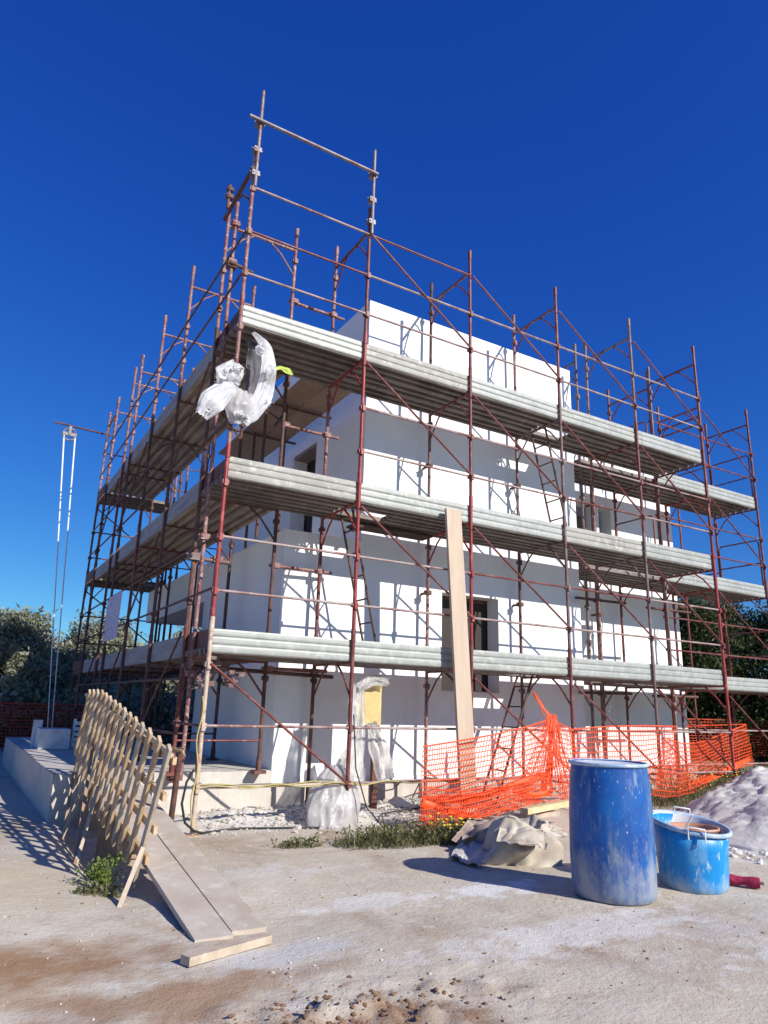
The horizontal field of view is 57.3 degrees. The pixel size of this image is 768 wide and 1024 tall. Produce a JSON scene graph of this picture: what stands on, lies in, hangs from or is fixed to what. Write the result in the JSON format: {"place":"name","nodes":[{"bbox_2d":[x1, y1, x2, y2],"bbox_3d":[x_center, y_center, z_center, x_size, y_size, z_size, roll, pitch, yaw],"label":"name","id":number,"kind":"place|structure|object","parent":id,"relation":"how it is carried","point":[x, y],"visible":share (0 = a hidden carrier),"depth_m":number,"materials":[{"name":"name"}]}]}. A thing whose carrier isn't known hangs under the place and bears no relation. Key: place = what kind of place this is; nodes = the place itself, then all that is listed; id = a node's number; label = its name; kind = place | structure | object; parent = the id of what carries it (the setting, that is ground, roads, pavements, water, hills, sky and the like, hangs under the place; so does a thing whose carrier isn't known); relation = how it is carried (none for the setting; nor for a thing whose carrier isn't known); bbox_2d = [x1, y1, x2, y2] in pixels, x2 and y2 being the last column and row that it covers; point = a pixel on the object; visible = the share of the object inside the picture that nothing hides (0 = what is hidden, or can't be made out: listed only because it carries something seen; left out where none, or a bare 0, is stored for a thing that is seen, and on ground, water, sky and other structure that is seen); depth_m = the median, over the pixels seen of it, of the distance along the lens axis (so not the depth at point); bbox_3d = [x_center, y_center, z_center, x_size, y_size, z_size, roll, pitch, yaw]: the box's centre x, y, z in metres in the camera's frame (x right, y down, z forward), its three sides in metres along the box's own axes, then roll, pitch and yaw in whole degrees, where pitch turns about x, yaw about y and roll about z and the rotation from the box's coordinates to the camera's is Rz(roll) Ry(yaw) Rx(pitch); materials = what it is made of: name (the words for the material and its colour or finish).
{"place":"outdoors","nodes":[
{"label":"outdoors","id":0,"kind":"place"},
{"bbox_2d":[0,736,767,1023],"bbox_3d":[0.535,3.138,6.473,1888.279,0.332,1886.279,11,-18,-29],"label":"ground","id":1,"kind":"structure","parent":0,"point":[142,938],"depth_m":4.04,"materials":[{"name":"beige concrete"}]},
{"bbox_2d":[0,603,98,744],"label":"olive tree","id":2,"kind":"object","parent":1,"relation":"on","point":[24,639],"visible":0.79,"depth_m":19.29,"materials":[{"name":"green plant"}]},
{"bbox_2d":[0,701,112,747],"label":"safety net","id":3,"kind":"object","parent":1,"relation":"on","point":[29,717],"visible":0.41,"depth_m":17.26,"materials":[{"name":"brown plastic"}]},
{"bbox_2d":[0,673,195,746],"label":"hedge","id":4,"kind":"object","parent":1,"relation":"on","point":[169,711],"visible":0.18,"depth_m":19.06,"materials":[{"name":"green plant"}]},
{"bbox_2d":[70,844,127,891],"bbox_3d":[-1.978,2.588,5.053,0.405,0.290,0.422,-9,-18,33],"label":"bush","id":5,"kind":"object","parent":1,"relation":"on","point":[100,874],"visible":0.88,"depth_m":4.99,"materials":[{"name":"green plant"}]},
{"bbox_2d":[59,882,138,897],"bbox_3d":[-1.954,2.604,4.826,0.514,0.116,0.222,11,-18,-29],"label":"weed clump","id":6,"kind":"object","parent":1,"relation":"on","point":[96,889],"visible":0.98,"depth_m":4.82,"materials":[{"name":"green plant"}]},
{"bbox_2d":[36,607,171,699],"bbox_3d":[-9.133,5.266,22.585,4.426,4.238,5.012,-11,-20,38],"label":"olive tree","id":7,"kind":"object","parent":1,"relation":"on","point":[68,649],"visible":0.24,"depth_m":22.07,"materials":[{"name":"green plant"}]},
{"bbox_2d":[60,689,185,906],"bbox_3d":[-2.334,2.393,6.450,0.842,1.493,4.078,11,-18,-29],"label":"lattice rail","id":8,"kind":"object","parent":1,"relation":"on","point":[91,751],"visible":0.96,"depth_m":6.08,"materials":[{"name":"brown wood"}]},
{"bbox_2d":[64,399,216,734],"bbox_3d":[-5.156,1.649,16.972,3.750,8.230,1.200,11,-18,-29],"label":"scaffolding","id":9,"kind":"object","parent":1,"relation":"on","point":[134,504],"visible":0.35,"depth_m":16.58,"materials":[{"name":"metal"}]},
{"bbox_2d":[47,421,111,727],"bbox_3d":[-7.451,1.424,16.245,1.322,7.285,0.100,11,-18,-29],"label":"hoist","id":10,"kind":"object","parent":9,"relation":"attached to","point":[68,433],"visible":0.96,"depth_m":16.47,"materials":[{"name":"metal"}]},
{"bbox_2d":[76,768,266,942],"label":"wooden ramp","id":11,"kind":"structure","parent":1,"relation":"on","point":[204,900],"depth_m":4.88,"materials":[{"name":"brown wood"}]},
{"bbox_2d":[147,625,201,734],"bbox_3d":[-7.080,6.219,25.965,5.191,4.326,5.172,11,-18,-29],"label":"olive tree","id":12,"kind":"object","parent":1,"relation":"on","point":[171,683],"visible":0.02,"depth_m":24.48,"materials":[{"name":"green plant"}]},
{"bbox_2d":[70,165,350,782],"bbox_3d":[-3.182,0.104,12.527,2.348,8.110,9.076,11,-18,-29],"label":"scaffolding","id":13,"kind":"object","parent":1,"relation":"on","point":[181,435],"visible":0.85,"depth_m":10.94,"materials":[{"name":"red metal"}]},
{"bbox_2d":[102,591,121,641],"bbox_3d":[-4.908,1.901,12.698,0.007,0.820,1.300,11,-18,-29],"label":"hanging sign","id":14,"kind":"object","parent":13,"relation":"hanging from","point":[113,611],"visible":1,"depth_m":12.64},
{"bbox_2d":[180,932,271,966],"bbox_3d":[-0.840,2.357,3.797,0.075,0.052,0.564,-11,-20,37],"label":"timber batten","id":15,"kind":"object","parent":1,"relation":"on","point":[208,954],"visible":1,"depth_m":3.75,"materials":[{"name":"beige wood"}]},
{"bbox_2d":[271,835,325,848],"bbox_3d":[-0.794,3.129,6.681,0.600,0.110,0.320,11,-18,-29],"label":"weed clump","id":16,"kind":"object","parent":1,"relation":"on","point":[298,842],"visible":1,"depth_m":6.67,"materials":[{"name":"green plant"}]},
{"bbox_2d":[2,300,697,822],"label":"house","id":17,"kind":"structure","parent":1,"relation":"on","point":[288,698],"depth_m":11.09,"materials":[{"name":"white paint"}]},
{"bbox_2d":[30,720,70,748],"bbox_3d":[-5.451,3.633,11.507,0.500,0.425,0.720,11,-18,-29],"label":"building block","id":18,"kind":"object","parent":17,"relation":"on","point":[50,738],"depth_m":11.24,"materials":[{"name":"grey concrete"}]},
{"bbox_2d":[70,719,83,747],"bbox_3d":[-5.004,3.637,11.559,0.220,0.460,0.050,11,-18,-29],"label":"crate","id":19,"kind":"object","parent":17,"relation":"on","point":[74,733],"visible":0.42,"depth_m":11.51,"materials":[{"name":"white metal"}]},
{"bbox_2d":[294,443,316,532],"bbox_3d":[-1.305,-0.086,12.499,0.335,2.090,0.980,11,-18,-29],"label":"doorway","id":20,"kind":"structure","parent":17,"relation":"in","point":[309,455],"depth_m":12.85,"materials":[{"name":"grey"}]},
{"bbox_2d":[441,596,498,692],"bbox_3d":[1.257,2.068,11.039,1.110,1.470,0.330,11,-18,-29],"label":"window","id":21,"kind":"structure","parent":17,"relation":"in","point":[479,607],"depth_m":11.22,"materials":[{"name":"grey glass"}]},
{"bbox_2d":[176,792,553,836],"bbox_3d":[-0.100,3.657,8.535,4.551,0.300,2.317,11,-18,-29],"label":"rubble","id":22,"kind":"object","parent":1,"relation":"on","point":[281,817],"visible":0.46,"depth_m":8.06,"materials":[{"name":"stone"}]},
{"bbox_2d":[358,686,381,808],"bbox_3d":[-0.219,2.970,8.777,0.340,1.581,0.090,11,-18,-29],"label":"site panel","id":23,"kind":"object","parent":1,"relation":"on","point":[371,706],"visible":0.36,"depth_m":8.86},
{"bbox_2d":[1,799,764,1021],"bbox_3d":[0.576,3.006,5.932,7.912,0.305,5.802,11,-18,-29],"label":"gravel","id":24,"kind":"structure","parent":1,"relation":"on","point":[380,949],"depth_m":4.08,"materials":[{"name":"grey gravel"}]},
{"bbox_2d":[315,819,451,849],"bbox_3d":[0.131,3.233,7.146,1.788,0.232,0.997,11,-18,-29],"label":"weed clump","id":25,"kind":"object","parent":1,"relation":"on","point":[371,838],"visible":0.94,"depth_m":6.96,"materials":[{"name":"green plant"}]},
{"bbox_2d":[172,952,595,1023],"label":"earth clods","id":26,"kind":"object","parent":1,"relation":"on","point":[383,1010],"visible":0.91,"depth_m":3.11,"materials":[{"name":"brown soil"}]},
{"bbox_2d":[9,844,763,1022],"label":"earth crumbs","id":27,"kind":"object","parent":1,"relation":"on","point":[647,958],"visible":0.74,"depth_m":4.08,"materials":[{"name":"brown soil"}]},
{"bbox_2d":[404,813,477,845],"bbox_3d":[0.781,3.223,7.223,0.961,0.319,1.148,-5,-17,24],"label":"weed clump","id":28,"kind":"object","parent":1,"relation":"on","point":[453,825],"visible":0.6,"depth_m":7.14,"materials":[{"name":"green plant"}]},
{"bbox_2d":[184,90,737,836],"bbox_3d":[2.011,-0.310,11.102,9.860,9.332,1.338,11,-18,-29],"label":"scaffolding","id":29,"kind":"object","parent":1,"relation":"on","point":[364,368],"visible":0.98,"depth_m":10.11,"materials":[{"name":"red metal"}]},
{"bbox_2d":[196,332,275,425],"bbox_3d":[-1.726,-1.651,8.355,0.947,1.430,0.436,11,-18,-29],"label":"plastic sheet","id":30,"kind":"object","parent":29,"relation":"hanging from","point":[247,408],"visible":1,"depth_m":8.23,"materials":[{"name":"white plastic"}]},
{"bbox_2d":[245,338,261,395],"bbox_3d":[-1.675,-1.804,8.978,0.307,0.780,0.172,11,-18,-29],"label":"tarpaulin","id":31,"kind":"object","parent":29,"relation":"attached to","point":[253,364],"visible":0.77,"depth_m":8.98,"materials":[{"name":"grey plastic"}]},
{"bbox_2d":[276,366,292,374],"bbox_3d":[-1.304,-1.809,9.006,0.322,0.144,0.049,14,-20,-38],"label":"fabric scrap","id":32,"kind":"object","parent":29,"relation":"attached to","point":[286,370],"visible":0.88,"depth_m":9.04,"materials":[{"name":"yellow fabric"}]},
{"bbox_2d":[181,714,446,833],"bbox_3d":[-0.387,2.932,7.995,3.688,1.216,0.784,14,-20,-38],"label":"cable","id":33,"kind":"object","parent":29,"relation":"hanging from","point":[183,813],"visible":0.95,"depth_m":7.47,"materials":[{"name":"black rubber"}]},
{"bbox_2d":[190,696,456,827],"bbox_3d":[-0.417,2.843,8.080,3.562,1.302,0.036,11,-18,-29],"label":"hose","id":34,"kind":"object","parent":29,"relation":"attached to","point":[269,785],"visible":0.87,"depth_m":7.44,"materials":[{"name":"beige plastic"}]},
{"bbox_2d":[306,675,394,829],"bbox_3d":[-0.356,2.780,8.296,1.204,1.726,0.511,11,-18,-29],"label":"plastic sheet","id":35,"kind":"object","parent":29,"relation":"hanging from","point":[327,806],"visible":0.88,"depth_m":8.21,"materials":[{"name":"white plastic"}]},
{"bbox_2d":[340,508,376,641],"bbox_3d":[-0.345,0.895,9.416,0.552,2.138,0.363,11,-18,-29],"label":"ladder","id":36,"kind":"object","parent":29,"relation":"on","point":[365,583],"visible":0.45,"depth_m":9.39,"materials":[{"name":"metal"}]},
{"bbox_2d":[531,427,566,523],"bbox_3d":[2.750,-0.462,11.676,0.552,2.138,0.363,11,-18,-29],"label":"ladder","id":37,"kind":"object","parent":29,"relation":"on","point":[555,475],"visible":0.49,"depth_m":11.71,"materials":[{"name":"metal"}]},
{"bbox_2d":[418,691,753,828],"bbox_3d":[3.435,3.502,10.048,7.564,1.718,0.629,13,-19,-35],"label":"safety net","id":38,"kind":"object","parent":29,"relation":"attached to","point":[434,803],"visible":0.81,"depth_m":9.06,"materials":[{"name":"orange plastic"}]},
{"bbox_2d":[445,508,477,813],"bbox_3d":[0.991,1.853,9.087,0.420,3.927,0.172,11,-18,-29],"label":"leaning plank","id":39,"kind":"object","parent":1,"relation":"on","point":[460,646],"visible":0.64,"depth_m":9.10,"materials":[{"name":"beige wood"}]},
{"bbox_2d":[450,840,488,866],"bbox_3d":[0.859,3.154,6.662,0.386,0.122,1.377,-2,-16,14],"label":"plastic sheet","id":40,"kind":"object","parent":1,"relation":"on","point":[471,852],"visible":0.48,"depth_m":6.41,"materials":[{"name":"plastic"}]},
{"bbox_2d":[452,817,524,844],"bbox_3d":[1.124,3.240,7.182,1.156,0.310,0.989,11,-18,-29],"label":"sack","id":41,"kind":"object","parent":1,"relation":"on","point":[474,829],"visible":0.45,"depth_m":6.84,"materials":[{"name":"beige fabric"}]},
{"bbox_2d":[482,675,533,802],"bbox_3d":[1.814,3.141,10.167,0.870,2.043,0.363,11,-18,-29],"label":"ladder","id":42,"kind":"object","parent":1,"relation":"on","point":[523,706],"visible":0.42,"depth_m":10.19,"materials":[{"name":"metal"}]},
{"bbox_2d":[452,816,567,837],"bbox_3d":[1.350,3.460,7.714,1.569,0.184,0.925,11,-18,-29],"label":"rubble heap","id":43,"kind":"object","parent":1,"relation":"on","point":[555,832],"visible":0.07,"depth_m":7.64,"materials":[{"name":"stone"}]},
{"bbox_2d":[508,810,559,818],"bbox_3d":[1.615,3.260,7.564,0.728,0.045,0.120,14,-20,-38],"label":"timber board","id":44,"kind":"object","parent":43,"relation":"on","point":[550,813],"visible":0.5,"depth_m":7.57,"materials":[{"name":"beige wood"}]},
{"bbox_2d":[520,799,568,814],"bbox_3d":[1.924,3.259,7.828,0.090,0.060,1.537,-11,-20,38],"label":"timber board","id":45,"kind":"object","parent":44,"relation":"on","point":[537,808],"visible":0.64,"depth_m":7.53,"materials":[{"name":"beige wood"}]},
{"bbox_2d":[468,814,563,867],"bbox_3d":[1.234,2.999,6.495,0.938,0.413,1.061,11,-18,-29],"label":"sack","id":46,"kind":"object","parent":1,"relation":"on","point":[533,840],"visible":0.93,"depth_m":6.16,"materials":[{"name":"beige fabric"}]},
{"bbox_2d":[568,758,657,905],"bbox_3d":[1.704,2.357,5.265,0.610,0.930,0.610,11,-18,-29],"label":"drum","id":47,"kind":"object","parent":1,"relation":"on","point":[612,844],"visible":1,"depth_m":5.04,"materials":[{"name":"blue plastic"}]},
{"bbox_2d":[563,344,767,791],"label":"scaffolding","id":48,"kind":"object","parent":1,"relation":"on","point":[725,503],"visible":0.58,"depth_m":14.61,"materials":[{"name":"metal"}]},
{"bbox_2d":[653,806,732,894],"bbox_3d":[2.437,2.672,5.578,0.616,0.562,0.616,11,-18,-29],"label":"tub","id":49,"kind":"object","parent":1,"relation":"on","point":[692,862],"visible":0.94,"depth_m":5.36,"materials":[{"name":"plastic"}]},
{"bbox_2d":[667,822,719,833],"bbox_3d":[2.471,2.688,5.594,0.394,0.352,0.394,11,-18,-29],"label":"bucket","id":50,"kind":"object","parent":49,"relation":"in","point":[710,829],"visible":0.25,"depth_m":5.75,"materials":[{"name":"plastic"}]},
{"bbox_2d":[685,814,692,828],"bbox_3d":[2.412,2.550,5.642,0.145,0.246,0.035,-8,-18,32],"label":"trowel handle","id":51,"kind":"object","parent":50,"relation":"in","point":[689,820],"visible":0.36,"depth_m":5.63,"materials":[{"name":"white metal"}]},
{"bbox_2d":[650,766,740,810],"bbox_3d":[5.245,4.247,11.112,4.129,0.701,2.357,6,-16,-15],"label":"weed clump","id":52,"kind":"object","parent":1,"relation":"on","point":[676,801],"visible":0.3,"depth_m":10.81,"materials":[{"name":"green plant"}]},
{"bbox_2d":[647,754,767,789],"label":"weed clump","id":53,"kind":"object","parent":1,"relation":"on","point":[743,769],"visible":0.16,"depth_m":14.25,"materials":[{"name":"green plant"}]},
{"bbox_2d":[677,596,767,758],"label":"tree","id":54,"kind":"object","parent":1,"relation":"on","point":[700,632],"visible":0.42,"depth_m":22.42,"materials":[{"name":"green plant"}]},
{"bbox_2d":[678,766,767,851],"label":"sand heap","id":55,"kind":"object","parent":1,"relation":"on","point":[738,806],"visible":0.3,"depth_m":8.55,"materials":[{"name":"grey sand"}]},
{"bbox_2d":[686,675,767,760],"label":"hedge","id":56,"kind":"object","parent":1,"relation":"on","point":[715,717],"visible":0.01,"depth_m":22.94,"materials":[{"name":"green plant"}]},
{"bbox_2d":[687,718,767,756],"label":"safety net","id":57,"kind":"object","parent":1,"relation":"on","point":[718,727],"visible":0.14,"depth_m":21.40,"materials":[{"name":"brown plastic"}]},
{"bbox_2d":[729,874,763,888],"bbox_3d":[2.839,2.919,5.564,0.294,0.080,0.082,-7,-18,28],"label":"paint roller","id":58,"kind":"object","parent":1,"relation":"on","point":[753,882],"visible":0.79,"depth_m":5.53,"materials":[{"name":"fabric"}]},
{"bbox_2d":[726,599,767,755],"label":"tree","id":59,"kind":"object","parent":1,"relation":"on","point":[762,616],"visible":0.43,"depth_m":22.70,"materials":[{"name":"green plant"}]},
{"bbox_2d":[729,846,767,864],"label":"sand lumps","id":60,"kind":"object","parent":1,"relation":"on","point":[759,860],"visible":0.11,"depth_m":6.80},
{"bbox_2d":[0,0,767,677],"label":"sky","id":61,"kind":"structure","parent":0,"point":[612,155],"materials":[{"name":"blue"}]}
]}

